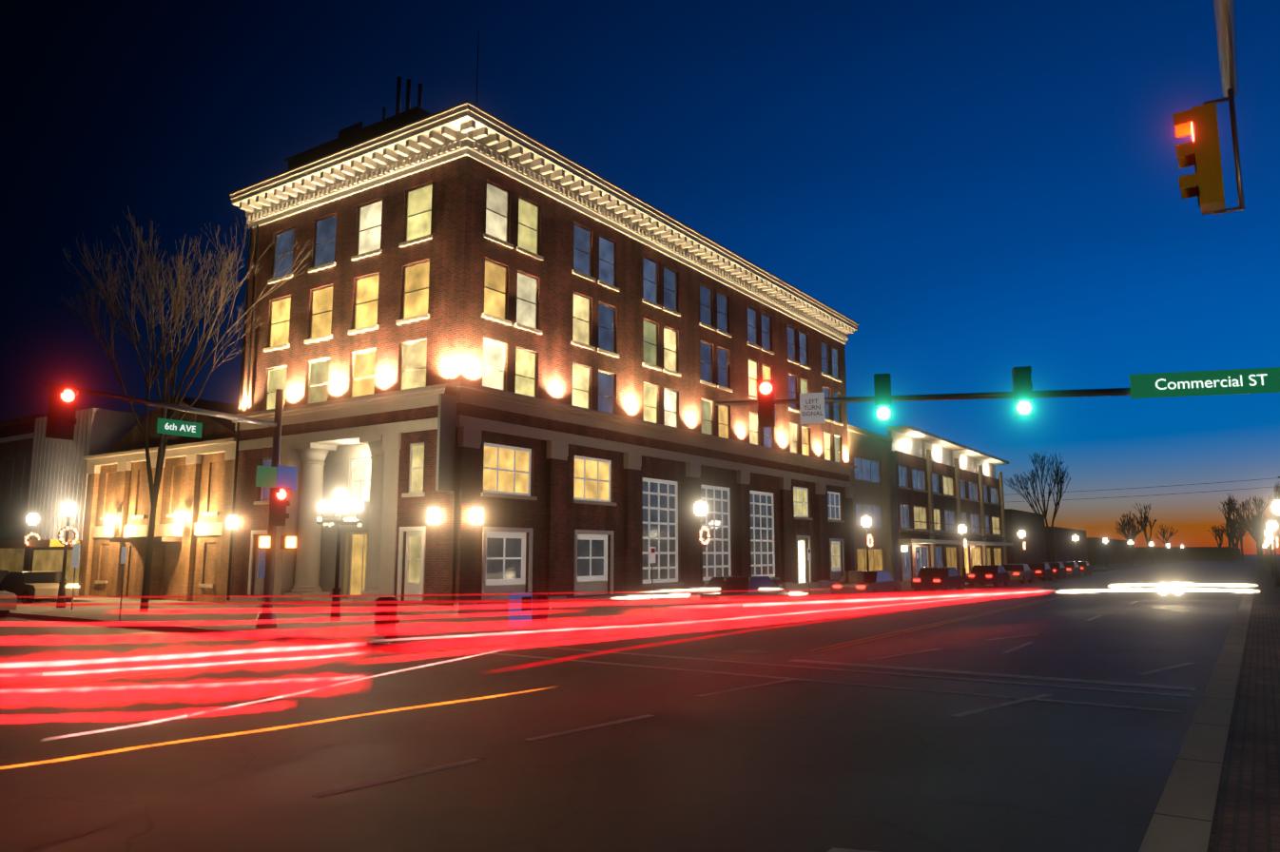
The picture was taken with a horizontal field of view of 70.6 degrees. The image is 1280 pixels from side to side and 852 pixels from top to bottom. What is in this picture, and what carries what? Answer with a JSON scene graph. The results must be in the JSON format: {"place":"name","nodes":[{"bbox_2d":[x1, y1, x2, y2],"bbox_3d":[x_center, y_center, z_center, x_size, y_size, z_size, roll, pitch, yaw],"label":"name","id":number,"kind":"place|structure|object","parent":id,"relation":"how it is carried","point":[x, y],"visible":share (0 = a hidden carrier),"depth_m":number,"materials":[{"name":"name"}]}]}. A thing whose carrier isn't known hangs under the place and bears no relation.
{"place":"outdoors","nodes":[
{"label":"outdoors","id":0,"kind":"place"},
{"bbox_2d":[0,569,8,581],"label":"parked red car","id":1,"kind":"object","parent":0,"point":[3,573],"visible":0.06,"depth_m":43.93,"materials":[{"name":"red metal"}]},
{"bbox_2d":[384,610,399,639],"bbox_3d":[-6.136,4.879,22.300,0.346,0.735,0.361,1,-8,-9],"label":"fire hydrant","id":2,"kind":"object","parent":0,"point":[391,622],"visible":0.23,"depth_m":22.21,"materials":[{"name":"red metal"}]},
{"bbox_2d":[7,560,1194,651],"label":"sidewalk","id":3,"kind":"structure","parent":0,"point":[128,614],"depth_m":29.54,"materials":[{"name":"concrete"}]},
{"bbox_2d":[23,512,39,571],"bbox_3d":[-30.867,6.447,45.687,0.460,4.140,0.750,-5,-10,34],"label":"street lamp","id":4,"kind":"object","parent":3,"relation":"on","point":[32,519],"visible":0.73,"depth_m":45.72,"materials":[{"name":"black metal"}]},
{"bbox_2d":[56,500,77,607],"bbox_3d":[-22.374,4.968,35.166,0.460,4.140,0.750,-5,-10,34],"label":"street lamp","id":5,"kind":"object","parent":3,"relation":"on","point":[68,509],"visible":1,"depth_m":35.12,"materials":[{"name":"black metal"}]},
{"bbox_2d":[70,543,80,609],"bbox_3d":[-21.113,5.617,33.716,0.500,2.450,0.056,-5,-10,34],"label":"sign post","id":6,"kind":"object","parent":3,"relation":"on","point":[75,556],"visible":1,"depth_m":33.74,"materials":[{"name":"metal"}]},
{"bbox_2d":[118,544,127,619],"bbox_3d":[-16.724,5.031,29.183,0.320,2.350,0.062,-5,-10,34],"label":"parking sign","id":7,"kind":"object","parent":3,"relation":"on","point":[124,555],"visible":1,"depth_m":29.22,"materials":[{"name":"metal"}]},
{"bbox_2d":[43,382,297,628],"bbox_3d":[-12.034,1.991,23.719,0.880,6.850,6.822,-5,-10,34],"label":"signal pole","id":8,"kind":"object","parent":3,"relation":"on","point":[278,480],"visible":0.96,"depth_m":25.50,"materials":[{"name":"metal"}]},
{"bbox_2d":[165,423,195,432],"bbox_3d":[-12.194,0.042,23.972,0.004,0.175,0.827,-5,-10,34],"label":"sign text","id":9,"kind":"object","parent":8,"relation":"attached to","point":[181,428],"visible":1,"depth_m":24.00,"materials":[{"name":"white paint"}]},
{"bbox_2d":[59,207,313,611],"bbox_3d":[-17.923,-0.912,34.927,8.472,15.725,7.320,5,-9,-32],"label":"bare street tree","id":10,"kind":"object","parent":3,"relation":"on","point":[176,309],"visible":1,"depth_m":34.86,"materials":[{"name":"brown plant"}]},
{"bbox_2d":[316,488,363,618],"bbox_3d":[-9.489,4.036,28.390,1.359,4.100,1.380,-5,-10,34],"label":"street lamp","id":11,"kind":"object","parent":3,"relation":"on","point":[340,497],"visible":1,"depth_m":28.38,"materials":[{"name":"black metal"}]},
{"bbox_2d":[508,591,547,621],"bbox_3d":[-3.247,5.341,26.357,0.480,0.950,1.200,-5,-10,34],"label":"newspaper box","id":12,"kind":"object","parent":3,"relation":"on","point":[524,617],"visible":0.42,"depth_m":26.03,"materials":[{"name":"blue metal"}]},
{"bbox_2d":[20,567,1101,642],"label":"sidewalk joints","id":13,"kind":"object","parent":3,"relation":"on","point":[351,615],"visible":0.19,"depth_m":30.87,"materials":[{"name":"concrete"}]},
{"bbox_2d":[650,545,655,615],"bbox_3d":[0.418,5.243,30.692,0.070,2.350,0.320,-5,-10,34],"label":"parking sign","id":14,"kind":"object","parent":3,"relation":"on","point":[652,554],"visible":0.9,"depth_m":30.73,"materials":[{"name":"metal"}]},
{"bbox_2d":[695,500,709,589],"bbox_3d":[2.364,4.930,34.896,0.460,4.140,0.750,-5,-10,34],"label":"street lamp","id":15,"kind":"object","parent":3,"relation":"on","point":[700,508],"visible":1,"depth_m":34.89,"materials":[{"name":"black metal"}]},
{"bbox_2d":[807,547,811,594],"bbox_3d":[7.736,6.738,41.333,0.070,2.350,0.320,-5,-10,34],"label":"parking sign","id":16,"kind":"object","parent":3,"relation":"on","point":[808,554],"visible":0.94,"depth_m":41.34,"materials":[{"name":"metal"}]},
{"bbox_2d":[862,515,872,570],"bbox_3d":[12.497,7.000,49.628,0.460,4.140,0.750,-5,-10,34],"label":"street lamp","id":17,"kind":"object","parent":3,"relation":"on","point":[865,521],"visible":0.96,"depth_m":49.65,"materials":[{"name":"black metal"}]},
{"bbox_2d":[916,548,918,573],"bbox_3d":[16.742,8.579,54.428,0.070,2.350,0.320,-5,-10,34],"label":"parking sign","id":18,"kind":"object","parent":3,"relation":"on","point":[917,558],"visible":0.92,"depth_m":54.47,"materials":[{"name":"metal"}]},
{"bbox_2d":[958,524,967,581],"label":"street lamp","id":19,"kind":"object","parent":3,"relation":"on","point":[961,529],"visible":1,"depth_m":65.52,"materials":[{"name":"black metal"}]},
{"bbox_2d":[1018,530,1025,563],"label":"street lamp","id":20,"kind":"object","parent":3,"relation":"on","point":[1021,533],"visible":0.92,"depth_m":81.99,"materials":[{"name":"black metal"}]},
{"bbox_2d":[1004,451,1070,562],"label":"tree","id":21,"kind":"object","parent":3,"relation":"on","point":[1056,503],"visible":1,"depth_m":102.26,"materials":[{"name":"brown plant"}]},
{"bbox_2d":[1073,535,1077,561],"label":"lamp","id":22,"kind":"object","parent":3,"relation":"on","point":[1075,538],"visible":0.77,"depth_m":105.74,"materials":[{"name":"black metal"}]},
{"bbox_2d":[1103,538,1108,567],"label":"lamp","id":23,"kind":"object","parent":3,"relation":"on","point":[1105,541],"visible":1,"depth_m":126.08,"materials":[{"name":"black metal"}]},
{"bbox_2d":[1114,518,1139,547],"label":"skyline tree","id":24,"kind":"object","parent":3,"relation":"on","point":[1134,529],"visible":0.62,"depth_m":297.83,"materials":[{"name":"brown plant"}]},
{"bbox_2d":[1128,541,1133,565],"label":"lamp","id":25,"kind":"object","parent":3,"relation":"on","point":[1130,542],"visible":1,"depth_m":150.71,"materials":[{"name":"black metal"}]},
{"bbox_2d":[1155,523,1178,546],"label":"skyline tree","id":26,"kind":"object","parent":3,"relation":"on","point":[1163,535],"visible":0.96,"depth_m":358.36,"materials":[{"name":"brown plant"}]},
{"bbox_2d":[0,582,1252,769],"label":"light trails","id":27,"kind":"object","parent":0,"point":[68,669],"visible":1,"depth_m":14.65,"materials":[{"name":"red"}]},
{"bbox_2d":[0,554,1279,851],"bbox_3d":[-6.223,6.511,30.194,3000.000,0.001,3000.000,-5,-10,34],"label":"ground","id":28,"kind":"structure","parent":0,"point":[795,766],"depth_m":10.77,"materials":[{"name":"grey asphalt"}]},
{"bbox_2d":[0,584,17,618],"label":"parked car","id":29,"kind":"object","parent":28,"relation":"on","point":[8,605],"visible":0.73,"depth_m":31.15,"materials":[{"name":"silver"}]},
{"bbox_2d":[0,413,47,572],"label":"dark brick building","id":30,"kind":"structure","parent":28,"relation":"on","point":[16,438],"depth_m":50.85,"materials":[{"name":"black"}]},
{"bbox_2d":[0,570,78,603],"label":"car","id":31,"kind":"object","parent":28,"relation":"on","point":[43,583],"visible":0.75,"depth_m":39.89,"materials":[{"name":"beige"}]},
{"bbox_2d":[0,407,145,586],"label":"building","id":32,"kind":"structure","parent":28,"relation":"on","point":[58,478],"depth_m":47.12,"materials":[{"name":"metal"}]},
{"bbox_2d":[78,394,238,602],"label":"tan building","id":33,"kind":"structure","parent":28,"relation":"on","point":[191,545],"depth_m":41.59,"materials":[{"name":"concrete"}]},
{"bbox_2d":[0,618,998,851],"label":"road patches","id":34,"kind":"object","parent":28,"relation":"on","point":[404,723],"visible":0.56,"depth_m":12.88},
{"bbox_2d":[225,30,859,615],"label":"building","id":35,"kind":"structure","parent":28,"relation":"on","point":[486,352],"depth_m":36.45,"materials":[{"name":"red brick"}]},
{"bbox_2d":[0,560,1241,796],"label":"road markings","id":36,"kind":"object","parent":28,"relation":"on","point":[398,777],"visible":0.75,"depth_m":16.03,"materials":[{"name":"white paint"}]},
{"bbox_2d":[686,575,791,618],"bbox_3d":[3.583,6.052,32.061,1.820,1.412,4.510,-5,-10,34],"label":"car","id":37,"kind":"object","parent":28,"relation":"on","point":[738,583],"visible":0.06,"depth_m":31.29,"materials":[{"name":"grey metal"}]},
{"bbox_2d":[827,847,876,851],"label":"concrete pad","id":38,"kind":"object","parent":28,"relation":"on","point":[833,849],"visible":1,"depth_m":6.84,"materials":[{"name":"grey concrete"}]},
{"bbox_2d":[464,587,1251,821],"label":"kerb joints","id":39,"kind":"object","parent":28,"relation":"on","point":[1197,723],"visible":0.08,"depth_m":9.25,"materials":[{"name":"concrete"}]},
{"bbox_2d":[830,570,901,600],"bbox_3d":[10.620,7.490,42.292,1.820,1.412,4.510,-5,-10,34],"label":"car","id":40,"kind":"object","parent":28,"relation":"on","point":[864,581],"visible":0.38,"depth_m":41.36,"materials":[{"name":"black metal"}]},
{"bbox_2d":[847,424,1013,581],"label":"modern building","id":41,"kind":"structure","parent":28,"relation":"on","point":[926,494],"depth_m":73.62,"materials":[{"name":"paint"}]},
{"bbox_2d":[911,566,965,593],"bbox_3d":[17.093,8.813,51.704,1.820,1.412,4.510,-5,-10,34],"label":"car","id":42,"kind":"object","parent":28,"relation":"on","point":[935,578],"visible":0.83,"depth_m":50.66,"materials":[{"name":"grey metal"}]},
{"bbox_2d":[966,564,1009,587],"bbox_3d":[23.623,10.147,61.198,1.820,1.412,4.510,-5,-10,34],"label":"dark parked car","id":43,"kind":"object","parent":28,"relation":"on","point":[983,574],"visible":1,"depth_m":60.16,"materials":[{"name":"grey metal"}]},
{"bbox_2d":[999,563,1033,583],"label":"car","id":44,"kind":"object","parent":28,"relation":"on","point":[1021,572],"visible":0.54,"depth_m":66.85,"materials":[{"name":"beige metal"}]},
{"bbox_2d":[1024,562,1053,581],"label":"parked red car","id":45,"kind":"object","parent":28,"relation":"on","point":[1043,571],"visible":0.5,"depth_m":73.37,"materials":[{"name":"red metal"}]},
{"bbox_2d":[1037,562,1066,579],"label":"parked red car","id":46,"kind":"object","parent":28,"relation":"on","point":[1059,569],"visible":0.6,"depth_m":78.72,"materials":[{"name":"red"}]},
{"bbox_2d":[1053,562,1081,577],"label":"parked car","id":47,"kind":"object","parent":28,"relation":"on","point":[1073,569],"visible":0.48,"depth_m":84.77,"materials":[{"name":"grey metal"}]},
{"bbox_2d":[1066,561,1091,575],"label":"car","id":48,"kind":"object","parent":28,"relation":"on","point":[1085,567],"visible":0.56,"depth_m":90.55,"materials":[{"name":"black metal"}]},
{"bbox_2d":[1004,508,1241,564],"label":"distant buildings","id":49,"kind":"structure","parent":28,"relation":"on","point":[1091,551],"depth_m":142.93,"materials":[{"name":"brick"}]},
{"bbox_2d":[1116,511,1147,560],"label":"skyline tree","id":50,"kind":"object","parent":28,"relation":"on","point":[1123,528],"visible":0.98,"depth_m":253.98,"materials":[{"name":"brown plant"}]},
{"bbox_2d":[1131,503,1157,560],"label":"skyline tree","id":51,"kind":"object","parent":28,"relation":"on","point":[1145,518],"visible":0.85,"depth_m":277.75,"materials":[{"name":"brown plant"}]},
{"bbox_2d":[1208,525,1224,546],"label":"skyline tree","id":52,"kind":"object","parent":28,"relation":"on","point":[1218,532],"visible":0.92,"depth_m":368.69,"materials":[{"name":"brown plant"}]},
{"bbox_2d":[1220,523,1240,559],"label":"skyline tree","id":53,"kind":"object","parent":28,"relation":"on","point":[1235,537],"visible":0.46,"depth_m":339.49,"materials":[{"name":"brown plant"}]},
{"bbox_2d":[1217,494,1247,562],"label":"skyline tree","id":54,"kind":"object","parent":28,"relation":"on","point":[1230,511],"visible":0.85,"depth_m":221.91,"materials":[{"name":"brown plant"}]},
{"bbox_2d":[1222,517,1246,560],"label":"skyline tree","id":55,"kind":"object","parent":28,"relation":"on","point":[1241,541],"visible":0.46,"depth_m":304.25,"materials":[{"name":"brown plant"}]},
{"bbox_2d":[1224,517,1249,560],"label":"skyline tree","id":56,"kind":"object","parent":28,"relation":"on","point":[1241,535],"visible":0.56,"depth_m":290.98,"materials":[{"name":"brown plant"}]},
{"bbox_2d":[1224,494,1275,562],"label":"skyline tree","id":57,"kind":"object","parent":28,"relation":"on","point":[1247,525],"visible":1,"depth_m":211.78,"materials":[{"name":"brown plant"}]},
{"bbox_2d":[1245,518,1263,542],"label":"skyline tree","id":58,"kind":"object","parent":28,"relation":"on","point":[1252,529],"visible":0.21,"depth_m":318.70,"materials":[{"name":"brown plant"}]},
{"bbox_2d":[1249,513,1277,561],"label":"skyline tree","id":59,"kind":"object","parent":28,"relation":"on","point":[1263,532],"visible":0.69,"depth_m":248.81,"materials":[{"name":"brown plant"}]},
{"bbox_2d":[1273,483,1279,501],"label":"tree","id":60,"kind":"object","parent":28,"relation":"on","point":[1276,490],"visible":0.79,"depth_m":139.38,"materials":[{"name":"brown plant"}]},
{"bbox_2d":[0,0,1279,554],"label":"sky","id":61,"kind":"structure","parent":0,"point":[987,189],"materials":[{"name":"blue"}]},
{"bbox_2d":[1172,0,1244,214],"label":"traffic light","id":62,"kind":"object","parent":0,"point":[1203,184],"visible":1,"depth_m":9.48,"materials":[{"name":"yellow metal"}]},
{"bbox_2d":[1138,558,1279,851],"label":"sidewalk","id":63,"kind":"structure","parent":0,"point":[1234,797],"depth_m":9.48,"materials":[{"name":"concrete"}]},
{"bbox_2d":[716,366,1279,427],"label":"signal mast arm","id":64,"kind":"object","parent":63,"relation":"on","point":[1022,394],"visible":1,"depth_m":19.64},
{"bbox_2d":[801,399,823,416],"bbox_3d":[4.008,-0.430,21.010,0.484,0.390,0.008,-2,-8,16],"label":"sign text","id":65,"kind":"object","parent":64,"relation":"attached to","point":[812,409],"visible":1,"depth_m":21.00,"materials":[{"name":"black"}]},
{"bbox_2d":[1155,373,1267,389],"bbox_3d":[11.899,-0.917,18.828,2.064,0.231,0.004,-2,-8,16],"label":"sign lettering","id":66,"kind":"object","parent":64,"relation":"attached to","point":[1214,381],"visible":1,"depth_m":18.82,"materials":[{"name":"white paint"}]},
{"bbox_2d":[1265,541,1270,565],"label":"lamp","id":67,"kind":"object","parent":63,"relation":"on","point":[1267,542],"visible":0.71,"depth_m":146.64,"materials":[{"name":"black metal"}]},
{"bbox_2d":[1265,529,1274,577],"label":"lamp","id":68,"kind":"object","parent":63,"relation":"on","point":[1269,533],"visible":0.98,"depth_m":78.87,"materials":[{"name":"black metal"}]},
{"bbox_2d":[1267,520,1279,586],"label":"lamp","id":69,"kind":"object","parent":63,"relation":"on","point":[1271,525],"visible":1,"depth_m":56.75,"materials":[{"name":"black metal"}]},
{"bbox_2d":[1261,511,1279,538],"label":"tree","id":70,"kind":"object","parent":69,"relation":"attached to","point":[1277,522],"visible":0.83,"depth_m":192.79,"materials":[{"name":"brown plant"}]},
{"bbox_2d":[1272,498,1279,523],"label":"lamp","id":71,"kind":"object","parent":63,"relation":"on","point":[1276,507],"visible":1,"depth_m":34.11,"materials":[{"name":"white glass"}]},
{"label":"utility pole","id":72,"kind":"object","parent":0,"visible":0},
{"bbox_2d":[1012,477,1279,529],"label":"power lines","id":73,"kind":"object","parent":72,"relation":"hanging from","point":[1146,487],"visible":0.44,"depth_m":93.23,"materials":[{"name":"black metal"}]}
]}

